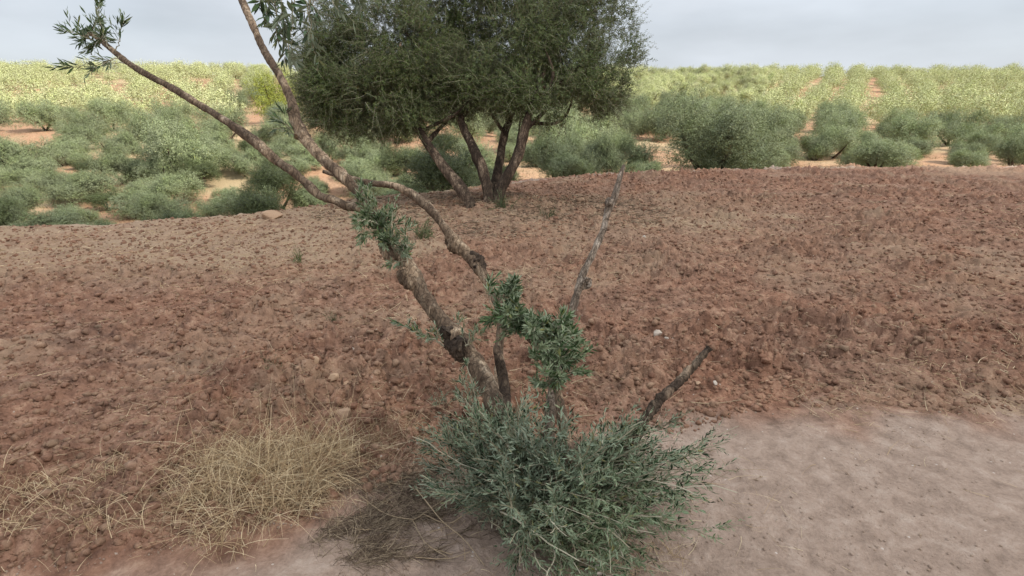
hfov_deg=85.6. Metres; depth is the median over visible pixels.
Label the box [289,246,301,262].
weed
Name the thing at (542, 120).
olive tree
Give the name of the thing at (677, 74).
olive tree
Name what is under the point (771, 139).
olive tree
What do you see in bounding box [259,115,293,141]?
olive tree
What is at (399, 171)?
olive tree
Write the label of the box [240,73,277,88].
olive tree
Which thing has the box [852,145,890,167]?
olive shrub
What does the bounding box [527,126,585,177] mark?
olive tree
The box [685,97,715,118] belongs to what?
olive tree
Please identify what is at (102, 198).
olive shrub
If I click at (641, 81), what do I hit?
olive tree
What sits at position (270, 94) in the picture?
bright tree
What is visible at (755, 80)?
olive tree
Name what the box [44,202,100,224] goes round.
olive shrub
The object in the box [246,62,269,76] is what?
olive tree
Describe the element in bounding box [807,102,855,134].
olive tree
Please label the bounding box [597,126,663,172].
olive tree
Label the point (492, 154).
olive tree
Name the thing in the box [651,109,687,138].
olive tree
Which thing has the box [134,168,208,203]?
olive shrub
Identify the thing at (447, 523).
dry twig
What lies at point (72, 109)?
olive tree
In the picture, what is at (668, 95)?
olive tree
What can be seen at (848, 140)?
olive tree
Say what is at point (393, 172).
ground cover
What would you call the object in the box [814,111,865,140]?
olive tree
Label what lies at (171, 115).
olive tree
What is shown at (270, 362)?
weed
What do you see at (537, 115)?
olive tree
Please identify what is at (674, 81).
olive tree
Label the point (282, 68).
olive tree
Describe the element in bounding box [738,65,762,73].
olive tree
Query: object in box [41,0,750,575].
olive tree
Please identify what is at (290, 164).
olive shrub
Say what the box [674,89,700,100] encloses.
olive tree
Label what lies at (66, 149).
olive shrub
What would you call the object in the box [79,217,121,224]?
olive shrub
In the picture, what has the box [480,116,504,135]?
olive tree
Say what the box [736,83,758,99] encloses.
olive tree
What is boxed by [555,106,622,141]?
olive tree
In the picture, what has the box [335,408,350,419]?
stone
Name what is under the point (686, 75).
olive tree
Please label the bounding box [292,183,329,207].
olive shrub
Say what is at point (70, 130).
olive tree
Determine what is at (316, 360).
stone
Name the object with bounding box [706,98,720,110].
olive tree
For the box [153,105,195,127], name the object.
olive tree
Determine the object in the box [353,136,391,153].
olive shrub
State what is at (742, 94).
olive tree
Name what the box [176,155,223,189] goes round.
olive shrub
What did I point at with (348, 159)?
olive tree
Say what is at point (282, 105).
olive tree
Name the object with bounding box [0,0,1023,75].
sky
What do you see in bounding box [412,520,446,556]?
dry twig
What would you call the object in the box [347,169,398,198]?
olive shrub
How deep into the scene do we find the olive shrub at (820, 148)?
26.49 m
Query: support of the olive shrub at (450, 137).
on the grove ground at (235, 180)
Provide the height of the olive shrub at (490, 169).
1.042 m
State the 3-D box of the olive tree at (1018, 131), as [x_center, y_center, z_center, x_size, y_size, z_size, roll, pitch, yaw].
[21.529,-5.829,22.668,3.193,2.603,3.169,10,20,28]
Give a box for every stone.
[261,210,282,218]
[313,356,318,363]
[328,373,338,381]
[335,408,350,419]
[653,330,661,335]
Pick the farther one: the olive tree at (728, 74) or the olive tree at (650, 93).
the olive tree at (728, 74)
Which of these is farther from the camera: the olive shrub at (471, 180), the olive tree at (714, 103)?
the olive tree at (714, 103)
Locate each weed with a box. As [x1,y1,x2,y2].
[260,350,282,368]
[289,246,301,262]
[322,312,344,320]
[403,217,434,239]
[429,386,453,407]
[489,190,521,209]
[537,199,560,217]
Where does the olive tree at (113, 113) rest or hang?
on the grove ground at (235, 180)
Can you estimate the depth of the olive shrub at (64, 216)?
15.23 m
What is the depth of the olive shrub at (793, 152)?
24.66 m
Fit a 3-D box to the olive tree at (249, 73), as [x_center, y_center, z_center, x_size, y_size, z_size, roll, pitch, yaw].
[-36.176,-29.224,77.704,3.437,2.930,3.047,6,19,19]
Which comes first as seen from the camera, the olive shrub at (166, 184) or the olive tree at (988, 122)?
the olive shrub at (166, 184)
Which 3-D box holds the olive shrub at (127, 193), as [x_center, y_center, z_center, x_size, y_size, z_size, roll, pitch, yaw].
[-12.309,-2.785,18.379,2.231,1.300,2.213,-7,19,-20]
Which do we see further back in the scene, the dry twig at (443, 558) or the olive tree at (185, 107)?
the olive tree at (185, 107)
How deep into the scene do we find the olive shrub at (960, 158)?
22.80 m
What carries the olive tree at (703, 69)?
on the grove ground at (235, 180)
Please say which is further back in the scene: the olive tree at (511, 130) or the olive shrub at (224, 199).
the olive tree at (511, 130)
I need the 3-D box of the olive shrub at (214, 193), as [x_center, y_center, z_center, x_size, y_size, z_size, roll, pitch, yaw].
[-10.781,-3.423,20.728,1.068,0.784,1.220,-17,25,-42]
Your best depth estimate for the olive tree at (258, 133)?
34.32 m
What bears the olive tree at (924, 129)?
on the grove ground at (235, 180)
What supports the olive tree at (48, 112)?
on the grove ground at (235, 180)
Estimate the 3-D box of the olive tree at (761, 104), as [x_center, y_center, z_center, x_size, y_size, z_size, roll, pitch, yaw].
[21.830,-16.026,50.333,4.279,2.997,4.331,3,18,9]
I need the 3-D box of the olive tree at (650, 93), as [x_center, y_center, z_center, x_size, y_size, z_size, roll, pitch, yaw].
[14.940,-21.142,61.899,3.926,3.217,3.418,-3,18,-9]
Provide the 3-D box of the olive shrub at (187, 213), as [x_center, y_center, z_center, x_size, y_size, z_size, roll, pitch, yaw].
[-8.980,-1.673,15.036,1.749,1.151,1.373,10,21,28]
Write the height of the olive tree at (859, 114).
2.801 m
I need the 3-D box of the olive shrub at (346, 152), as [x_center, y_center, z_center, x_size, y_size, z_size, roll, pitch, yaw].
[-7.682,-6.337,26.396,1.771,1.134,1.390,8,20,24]
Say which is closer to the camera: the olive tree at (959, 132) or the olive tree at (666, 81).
the olive tree at (959, 132)
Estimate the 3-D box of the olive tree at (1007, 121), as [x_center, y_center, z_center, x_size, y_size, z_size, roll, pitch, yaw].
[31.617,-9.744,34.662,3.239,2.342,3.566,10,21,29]
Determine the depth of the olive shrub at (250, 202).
15.78 m
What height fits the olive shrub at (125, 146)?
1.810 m
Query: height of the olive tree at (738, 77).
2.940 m
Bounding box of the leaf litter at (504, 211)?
[306,192,678,238]
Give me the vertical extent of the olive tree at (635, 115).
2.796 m
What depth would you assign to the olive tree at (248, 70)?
81.43 m
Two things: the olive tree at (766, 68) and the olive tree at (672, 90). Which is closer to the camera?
the olive tree at (672, 90)
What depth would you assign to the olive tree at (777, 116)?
26.34 m
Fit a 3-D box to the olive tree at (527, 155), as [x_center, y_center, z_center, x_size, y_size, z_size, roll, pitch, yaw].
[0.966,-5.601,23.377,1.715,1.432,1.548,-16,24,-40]
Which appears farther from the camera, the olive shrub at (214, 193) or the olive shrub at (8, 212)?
the olive shrub at (214, 193)
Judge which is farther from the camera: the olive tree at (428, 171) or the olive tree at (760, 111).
the olive tree at (760, 111)
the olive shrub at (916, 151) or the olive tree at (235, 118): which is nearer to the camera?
the olive shrub at (916, 151)
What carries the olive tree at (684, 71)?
on the grove ground at (235, 180)
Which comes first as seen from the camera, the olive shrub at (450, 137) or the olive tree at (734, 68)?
the olive shrub at (450, 137)
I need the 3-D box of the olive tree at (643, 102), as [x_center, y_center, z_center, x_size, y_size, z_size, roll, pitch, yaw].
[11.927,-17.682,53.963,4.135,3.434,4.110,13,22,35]
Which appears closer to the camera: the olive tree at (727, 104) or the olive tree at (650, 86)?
the olive tree at (727, 104)
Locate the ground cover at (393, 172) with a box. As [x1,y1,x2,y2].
[14,125,1018,224]
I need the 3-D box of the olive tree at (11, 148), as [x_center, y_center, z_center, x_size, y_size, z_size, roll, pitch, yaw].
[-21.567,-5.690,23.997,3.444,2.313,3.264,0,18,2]
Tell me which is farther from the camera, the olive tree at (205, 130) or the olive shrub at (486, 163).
the olive tree at (205, 130)
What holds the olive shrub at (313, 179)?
on the grove ground at (235, 180)
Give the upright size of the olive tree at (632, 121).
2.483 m
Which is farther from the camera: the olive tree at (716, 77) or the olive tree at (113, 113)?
the olive tree at (716, 77)
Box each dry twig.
[358,494,444,519]
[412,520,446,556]
[416,488,484,565]
[416,551,469,558]
[423,506,488,523]
[679,400,738,403]
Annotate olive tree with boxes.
[0,93,24,129]
[0,132,62,167]
[9,95,68,130]
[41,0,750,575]
[49,109,114,139]
[50,119,107,147]
[53,104,86,123]
[79,95,137,130]
[108,108,172,144]
[127,105,182,134]
[131,112,224,183]
[146,97,197,120]
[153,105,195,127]
[171,116,232,140]
[192,103,252,139]
[220,87,253,111]
[221,61,247,78]
[235,74,271,89]
[239,76,271,100]
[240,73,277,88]
[241,146,310,208]
[243,66,268,76]
[244,71,256,77]
[245,84,269,101]
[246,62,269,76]
[246,63,272,73]
[249,124,270,142]
[253,72,280,89]
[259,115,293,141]
[261,102,305,125]
[267,101,301,120]
[270,131,299,155]
[274,0,658,207]
[278,64,288,72]
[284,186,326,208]
[288,153,321,170]
[310,128,342,161]
[313,116,365,148]
[340,154,380,173]
[343,130,376,147]
[364,152,405,176]
[377,118,416,142]
[391,172,420,184]
[396,125,491,192]
[398,144,423,152]
[446,106,491,140]
[460,141,497,167]
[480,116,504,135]
[493,120,532,146]
[512,115,540,138]
[515,105,545,129]
[521,139,538,167]
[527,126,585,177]
[533,104,592,141]
[546,117,594,151]
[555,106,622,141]
[568,130,629,174]
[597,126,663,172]
[608,107,640,138]
[616,104,644,133]
[620,110,641,132]
[621,92,653,110]
[629,68,649,79]
[629,158,662,171]
[630,76,649,89]
[634,85,664,106]
[637,103,685,142]
[637,104,666,130]
[638,78,666,87]
[638,109,651,132]
[640,81,670,102]
[642,73,662,79]
[647,77,790,170]
[648,72,673,88]
[650,67,669,74]
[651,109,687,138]
[653,97,686,110]
[658,88,686,100]
[662,85,678,100]
[665,69,685,84]
[666,77,678,87]
[669,67,687,75]
[671,96,715,115]
[672,79,697,92]
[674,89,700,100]
[677,66,691,72]
[680,70,693,79]
[682,79,701,90]
[684,85,713,98]
[685,73,713,85]
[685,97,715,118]
[687,62,710,74]
[700,70,725,83]
[704,82,723,96]
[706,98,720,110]
[708,93,737,110]
[710,91,740,102]
[714,64,734,77]
[715,98,756,114]
[716,70,731,79]
[716,78,734,94]
[722,76,740,89]
[722,86,756,105]
[731,71,753,86]
[731,99,785,128]
[732,64,746,74]
[734,68,759,75]
[734,96,771,114]
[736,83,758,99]
[737,123,786,165]
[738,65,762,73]
[740,81,765,100]
[743,74,768,87]
[743,99,811,148]
[752,71,779,89]
[757,65,769,74]
[783,107,810,132]
[805,122,862,158]
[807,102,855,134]
[807,103,874,136]
[809,95,863,122]
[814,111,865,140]
[872,119,907,144]
[879,106,920,124]
[880,107,947,146]
[922,109,961,130]
[926,104,994,145]
[942,120,1007,147]
[978,113,1019,130]
[986,114,1023,141]
[992,121,1023,162]
[1008,112,1023,133]
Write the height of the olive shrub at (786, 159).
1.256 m
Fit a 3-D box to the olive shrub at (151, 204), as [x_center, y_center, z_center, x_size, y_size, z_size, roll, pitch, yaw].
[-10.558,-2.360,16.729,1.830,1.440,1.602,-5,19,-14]
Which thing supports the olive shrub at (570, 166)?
on the grove ground at (235, 180)
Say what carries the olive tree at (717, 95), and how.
on the grove ground at (235, 180)
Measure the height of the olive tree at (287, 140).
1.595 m
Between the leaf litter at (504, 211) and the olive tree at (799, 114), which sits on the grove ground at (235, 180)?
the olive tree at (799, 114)
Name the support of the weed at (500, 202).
on the ploughed field
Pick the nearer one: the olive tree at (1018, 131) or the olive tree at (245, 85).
the olive tree at (1018, 131)
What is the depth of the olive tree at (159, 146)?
22.60 m
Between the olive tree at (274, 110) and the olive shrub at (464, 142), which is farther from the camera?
the olive tree at (274, 110)
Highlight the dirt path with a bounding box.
[0,405,1023,575]
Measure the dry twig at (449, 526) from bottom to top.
0.027 m
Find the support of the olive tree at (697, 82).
on the grove ground at (235, 180)
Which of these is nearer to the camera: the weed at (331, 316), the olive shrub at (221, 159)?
the weed at (331, 316)
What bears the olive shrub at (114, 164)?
on the grove ground at (235, 180)
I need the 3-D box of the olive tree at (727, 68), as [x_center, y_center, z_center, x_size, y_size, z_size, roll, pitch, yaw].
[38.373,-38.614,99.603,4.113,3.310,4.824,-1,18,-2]
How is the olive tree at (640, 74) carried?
on the grove ground at (235, 180)
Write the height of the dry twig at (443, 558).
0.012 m
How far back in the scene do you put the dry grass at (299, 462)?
2.39 m
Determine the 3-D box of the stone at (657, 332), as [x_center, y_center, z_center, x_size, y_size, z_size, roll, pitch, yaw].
[1.055,0.332,4.006,0.061,0.061,0.060,3,18,8]
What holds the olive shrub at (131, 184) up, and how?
on the grove ground at (235, 180)
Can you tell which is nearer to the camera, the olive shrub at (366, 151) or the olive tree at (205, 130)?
the olive shrub at (366, 151)
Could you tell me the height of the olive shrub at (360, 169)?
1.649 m
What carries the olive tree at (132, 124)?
on the grove ground at (235, 180)
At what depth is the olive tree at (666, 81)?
77.28 m
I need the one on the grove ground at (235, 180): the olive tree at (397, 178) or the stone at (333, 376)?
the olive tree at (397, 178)
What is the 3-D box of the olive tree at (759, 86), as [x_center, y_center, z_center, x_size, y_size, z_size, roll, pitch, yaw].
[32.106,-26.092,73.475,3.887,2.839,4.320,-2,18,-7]
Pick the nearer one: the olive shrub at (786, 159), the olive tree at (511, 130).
the olive shrub at (786, 159)
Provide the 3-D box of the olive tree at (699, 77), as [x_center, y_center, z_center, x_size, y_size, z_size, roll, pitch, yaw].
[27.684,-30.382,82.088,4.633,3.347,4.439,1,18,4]
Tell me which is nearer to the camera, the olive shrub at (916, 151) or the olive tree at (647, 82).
the olive shrub at (916, 151)
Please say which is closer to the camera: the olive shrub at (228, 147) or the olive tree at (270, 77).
the olive shrub at (228, 147)
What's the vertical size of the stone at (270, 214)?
0.157 m
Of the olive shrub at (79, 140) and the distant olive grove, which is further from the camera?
the distant olive grove
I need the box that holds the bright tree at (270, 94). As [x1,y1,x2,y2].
[242,67,304,119]
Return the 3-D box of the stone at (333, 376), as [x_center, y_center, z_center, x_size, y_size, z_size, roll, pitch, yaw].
[-1.073,0.537,3.322,0.057,0.049,0.058,7,19,20]
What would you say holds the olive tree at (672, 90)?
on the grove ground at (235, 180)
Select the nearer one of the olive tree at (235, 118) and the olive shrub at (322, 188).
the olive shrub at (322, 188)
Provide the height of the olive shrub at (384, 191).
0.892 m
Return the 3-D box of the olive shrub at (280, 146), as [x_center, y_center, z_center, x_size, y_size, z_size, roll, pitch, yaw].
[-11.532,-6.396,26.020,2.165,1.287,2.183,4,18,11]
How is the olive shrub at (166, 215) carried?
on the grove ground at (235, 180)
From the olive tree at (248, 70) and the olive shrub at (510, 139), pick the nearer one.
the olive shrub at (510, 139)
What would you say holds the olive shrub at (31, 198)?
on the grove ground at (235, 180)
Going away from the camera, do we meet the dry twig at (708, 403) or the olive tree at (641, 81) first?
the dry twig at (708, 403)
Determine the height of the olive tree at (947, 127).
2.870 m
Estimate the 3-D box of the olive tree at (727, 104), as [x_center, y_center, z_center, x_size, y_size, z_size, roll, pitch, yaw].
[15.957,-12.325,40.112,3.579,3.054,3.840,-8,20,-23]
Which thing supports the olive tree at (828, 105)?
on the grove ground at (235, 180)
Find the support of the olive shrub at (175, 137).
on the grove ground at (235, 180)
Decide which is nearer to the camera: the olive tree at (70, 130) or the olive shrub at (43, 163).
the olive shrub at (43, 163)
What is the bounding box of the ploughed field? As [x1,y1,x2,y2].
[0,164,1023,573]
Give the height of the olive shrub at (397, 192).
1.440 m
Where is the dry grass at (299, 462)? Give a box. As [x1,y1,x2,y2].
[0,365,706,575]
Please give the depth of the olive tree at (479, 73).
8.58 m
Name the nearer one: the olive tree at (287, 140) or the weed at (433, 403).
the weed at (433, 403)
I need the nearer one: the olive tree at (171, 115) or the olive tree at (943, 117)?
the olive tree at (171, 115)
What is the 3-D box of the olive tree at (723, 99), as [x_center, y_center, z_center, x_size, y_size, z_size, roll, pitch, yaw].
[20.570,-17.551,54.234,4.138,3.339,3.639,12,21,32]
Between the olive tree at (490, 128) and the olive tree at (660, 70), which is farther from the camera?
the olive tree at (660, 70)
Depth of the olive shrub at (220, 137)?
28.78 m
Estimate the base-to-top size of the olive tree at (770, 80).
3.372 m
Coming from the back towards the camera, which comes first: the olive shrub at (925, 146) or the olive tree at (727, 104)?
the olive tree at (727, 104)
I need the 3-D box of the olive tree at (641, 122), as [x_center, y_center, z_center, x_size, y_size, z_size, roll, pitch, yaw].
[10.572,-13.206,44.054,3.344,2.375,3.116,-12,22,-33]
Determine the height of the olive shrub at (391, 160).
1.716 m
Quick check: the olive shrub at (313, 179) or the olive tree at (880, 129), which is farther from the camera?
the olive tree at (880, 129)
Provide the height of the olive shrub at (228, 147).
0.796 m
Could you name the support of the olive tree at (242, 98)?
on the grove ground at (235, 180)
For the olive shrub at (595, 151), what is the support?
on the grove ground at (235, 180)
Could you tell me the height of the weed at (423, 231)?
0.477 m
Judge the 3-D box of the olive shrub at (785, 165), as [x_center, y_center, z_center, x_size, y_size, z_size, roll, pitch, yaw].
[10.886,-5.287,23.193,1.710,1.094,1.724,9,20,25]
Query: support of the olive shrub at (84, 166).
on the grove ground at (235, 180)
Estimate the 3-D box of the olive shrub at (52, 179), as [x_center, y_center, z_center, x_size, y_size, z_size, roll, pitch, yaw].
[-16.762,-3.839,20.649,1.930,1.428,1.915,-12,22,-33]
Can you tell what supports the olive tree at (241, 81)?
on the grove ground at (235, 180)
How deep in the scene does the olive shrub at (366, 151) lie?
25.14 m
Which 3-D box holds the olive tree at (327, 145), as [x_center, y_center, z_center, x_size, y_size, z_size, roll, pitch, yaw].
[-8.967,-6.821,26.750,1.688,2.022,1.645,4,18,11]
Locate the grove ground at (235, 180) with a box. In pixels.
[0,72,1023,224]
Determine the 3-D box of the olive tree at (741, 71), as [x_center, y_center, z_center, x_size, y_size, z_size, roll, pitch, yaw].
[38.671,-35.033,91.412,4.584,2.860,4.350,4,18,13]
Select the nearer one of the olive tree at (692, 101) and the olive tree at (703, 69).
the olive tree at (692, 101)
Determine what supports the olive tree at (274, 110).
on the grove ground at (235, 180)
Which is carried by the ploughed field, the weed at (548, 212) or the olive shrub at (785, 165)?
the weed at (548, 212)
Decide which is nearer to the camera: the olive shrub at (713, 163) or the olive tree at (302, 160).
the olive shrub at (713, 163)
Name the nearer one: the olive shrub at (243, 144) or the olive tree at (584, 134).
the olive tree at (584, 134)
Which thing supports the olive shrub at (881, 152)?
on the grove ground at (235, 180)
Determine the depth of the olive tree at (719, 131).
17.85 m
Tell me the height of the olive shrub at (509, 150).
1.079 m
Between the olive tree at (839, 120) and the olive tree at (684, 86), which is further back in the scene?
the olive tree at (684, 86)
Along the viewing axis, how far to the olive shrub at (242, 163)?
23.94 m
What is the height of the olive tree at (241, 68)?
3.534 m
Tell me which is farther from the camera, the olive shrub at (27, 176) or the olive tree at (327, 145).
the olive tree at (327, 145)
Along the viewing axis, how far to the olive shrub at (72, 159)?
25.97 m
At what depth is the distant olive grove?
68.43 m
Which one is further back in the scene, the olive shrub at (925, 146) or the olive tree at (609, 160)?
the olive shrub at (925, 146)
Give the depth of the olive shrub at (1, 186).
21.00 m
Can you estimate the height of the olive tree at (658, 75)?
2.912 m
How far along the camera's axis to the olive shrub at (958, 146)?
25.50 m
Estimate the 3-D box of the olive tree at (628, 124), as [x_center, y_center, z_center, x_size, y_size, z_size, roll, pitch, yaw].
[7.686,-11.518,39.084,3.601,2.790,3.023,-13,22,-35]
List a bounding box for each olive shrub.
[0,153,64,184]
[0,164,7,190]
[0,165,49,193]
[0,179,47,216]
[0,189,31,225]
[8,204,90,226]
[24,221,67,225]
[33,168,77,199]
[37,169,121,207]
[39,134,99,160]
[41,140,85,165]
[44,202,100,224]
[66,150,90,168]
[71,158,96,171]
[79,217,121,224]
[80,148,151,187]
[80,187,125,210]
[88,130,148,158]
[102,185,176,220]
[123,177,151,193]
[125,189,193,220]
[129,156,191,182]
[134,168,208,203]
[135,209,180,220]
[149,205,206,218]
[162,129,197,145]
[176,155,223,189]
[191,196,222,216]
[192,129,239,150]
[201,146,234,170]
[207,184,282,215]
[208,186,232,201]
[219,146,237,157]
[220,179,291,215]
[223,147,264,177]
[236,132,264,158]
[245,140,289,160]
[258,159,304,179]
[282,141,330,161]
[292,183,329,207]
[296,175,330,192]
[328,159,378,185]
[332,143,360,162]
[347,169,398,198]
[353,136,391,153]
[355,143,391,164]
[372,188,396,195]
[374,140,424,174]
[376,176,437,195]
[417,129,464,151]
[451,138,487,153]
[457,168,492,186]
[458,157,493,176]
[487,164,522,180]
[495,142,515,162]
[506,132,517,146]
[544,148,595,177]
[567,139,609,176]
[699,140,749,168]
[739,144,793,168]
[763,152,791,166]
[775,139,807,165]
[796,129,841,160]
[834,148,858,166]
[840,126,888,154]
[845,135,926,166]
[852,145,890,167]
[884,139,925,163]
[897,136,943,157]
[944,138,990,163]
[944,147,992,166]
[963,128,1002,153]
[988,132,1023,165]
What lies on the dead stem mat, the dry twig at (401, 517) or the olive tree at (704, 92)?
the dry twig at (401, 517)
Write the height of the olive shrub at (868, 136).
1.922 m
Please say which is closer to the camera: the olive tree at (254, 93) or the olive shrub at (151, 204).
the olive shrub at (151, 204)
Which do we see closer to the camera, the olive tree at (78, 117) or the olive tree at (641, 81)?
the olive tree at (78, 117)
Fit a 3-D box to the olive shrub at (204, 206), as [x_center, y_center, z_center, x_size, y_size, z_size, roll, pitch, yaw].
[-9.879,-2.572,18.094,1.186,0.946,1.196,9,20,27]
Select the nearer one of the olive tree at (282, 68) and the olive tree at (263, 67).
the olive tree at (263, 67)
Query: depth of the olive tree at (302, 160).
24.66 m
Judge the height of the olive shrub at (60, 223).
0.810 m
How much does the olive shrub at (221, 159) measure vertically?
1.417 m
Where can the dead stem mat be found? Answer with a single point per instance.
(368, 515)
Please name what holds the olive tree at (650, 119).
on the grove ground at (235, 180)
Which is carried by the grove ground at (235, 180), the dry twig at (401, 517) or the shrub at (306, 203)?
the shrub at (306, 203)
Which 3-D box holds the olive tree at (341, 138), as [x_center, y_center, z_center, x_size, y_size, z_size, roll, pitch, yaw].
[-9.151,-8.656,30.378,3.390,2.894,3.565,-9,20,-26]
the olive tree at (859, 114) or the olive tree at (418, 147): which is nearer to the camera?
the olive tree at (418, 147)
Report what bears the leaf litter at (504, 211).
on the ploughed field
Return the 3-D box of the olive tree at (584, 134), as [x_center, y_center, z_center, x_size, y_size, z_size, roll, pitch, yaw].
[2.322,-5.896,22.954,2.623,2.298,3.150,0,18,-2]
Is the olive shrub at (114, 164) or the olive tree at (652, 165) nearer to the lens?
the olive tree at (652, 165)
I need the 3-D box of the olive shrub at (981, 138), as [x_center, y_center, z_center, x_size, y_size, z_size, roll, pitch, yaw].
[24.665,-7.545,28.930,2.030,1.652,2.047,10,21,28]
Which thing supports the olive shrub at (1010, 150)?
on the grove ground at (235, 180)
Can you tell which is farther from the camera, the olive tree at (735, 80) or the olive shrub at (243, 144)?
the olive tree at (735, 80)
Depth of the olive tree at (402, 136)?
34.65 m
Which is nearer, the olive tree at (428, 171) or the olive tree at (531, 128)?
the olive tree at (428, 171)
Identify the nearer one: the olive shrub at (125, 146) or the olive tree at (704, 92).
the olive shrub at (125, 146)
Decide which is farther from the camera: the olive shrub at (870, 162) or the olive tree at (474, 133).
the olive tree at (474, 133)
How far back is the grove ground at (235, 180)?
29.20 m
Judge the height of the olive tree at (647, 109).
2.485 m
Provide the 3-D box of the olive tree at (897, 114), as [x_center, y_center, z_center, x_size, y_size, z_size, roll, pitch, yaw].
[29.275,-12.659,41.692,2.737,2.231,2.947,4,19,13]
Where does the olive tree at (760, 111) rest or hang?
on the grove ground at (235, 180)
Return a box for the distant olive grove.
[0,56,1023,126]
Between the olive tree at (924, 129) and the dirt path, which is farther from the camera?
the olive tree at (924, 129)
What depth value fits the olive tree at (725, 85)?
77.94 m
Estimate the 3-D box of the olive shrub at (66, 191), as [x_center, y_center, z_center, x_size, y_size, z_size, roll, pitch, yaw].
[-15.435,-3.586,19.963,2.134,1.446,2.719,5,19,15]
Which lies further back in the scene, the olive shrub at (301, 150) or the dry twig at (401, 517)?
the olive shrub at (301, 150)
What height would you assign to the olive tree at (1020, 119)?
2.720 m
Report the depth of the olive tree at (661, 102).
49.70 m
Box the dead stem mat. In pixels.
[275,424,678,575]
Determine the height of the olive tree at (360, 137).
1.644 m
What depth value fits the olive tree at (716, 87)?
73.61 m
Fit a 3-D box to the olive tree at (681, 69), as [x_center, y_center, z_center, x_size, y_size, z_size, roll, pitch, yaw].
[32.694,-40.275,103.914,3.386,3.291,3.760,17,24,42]
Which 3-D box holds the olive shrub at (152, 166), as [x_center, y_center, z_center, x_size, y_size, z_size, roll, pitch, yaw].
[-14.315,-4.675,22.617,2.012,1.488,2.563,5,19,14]
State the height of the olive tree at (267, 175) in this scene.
2.441 m

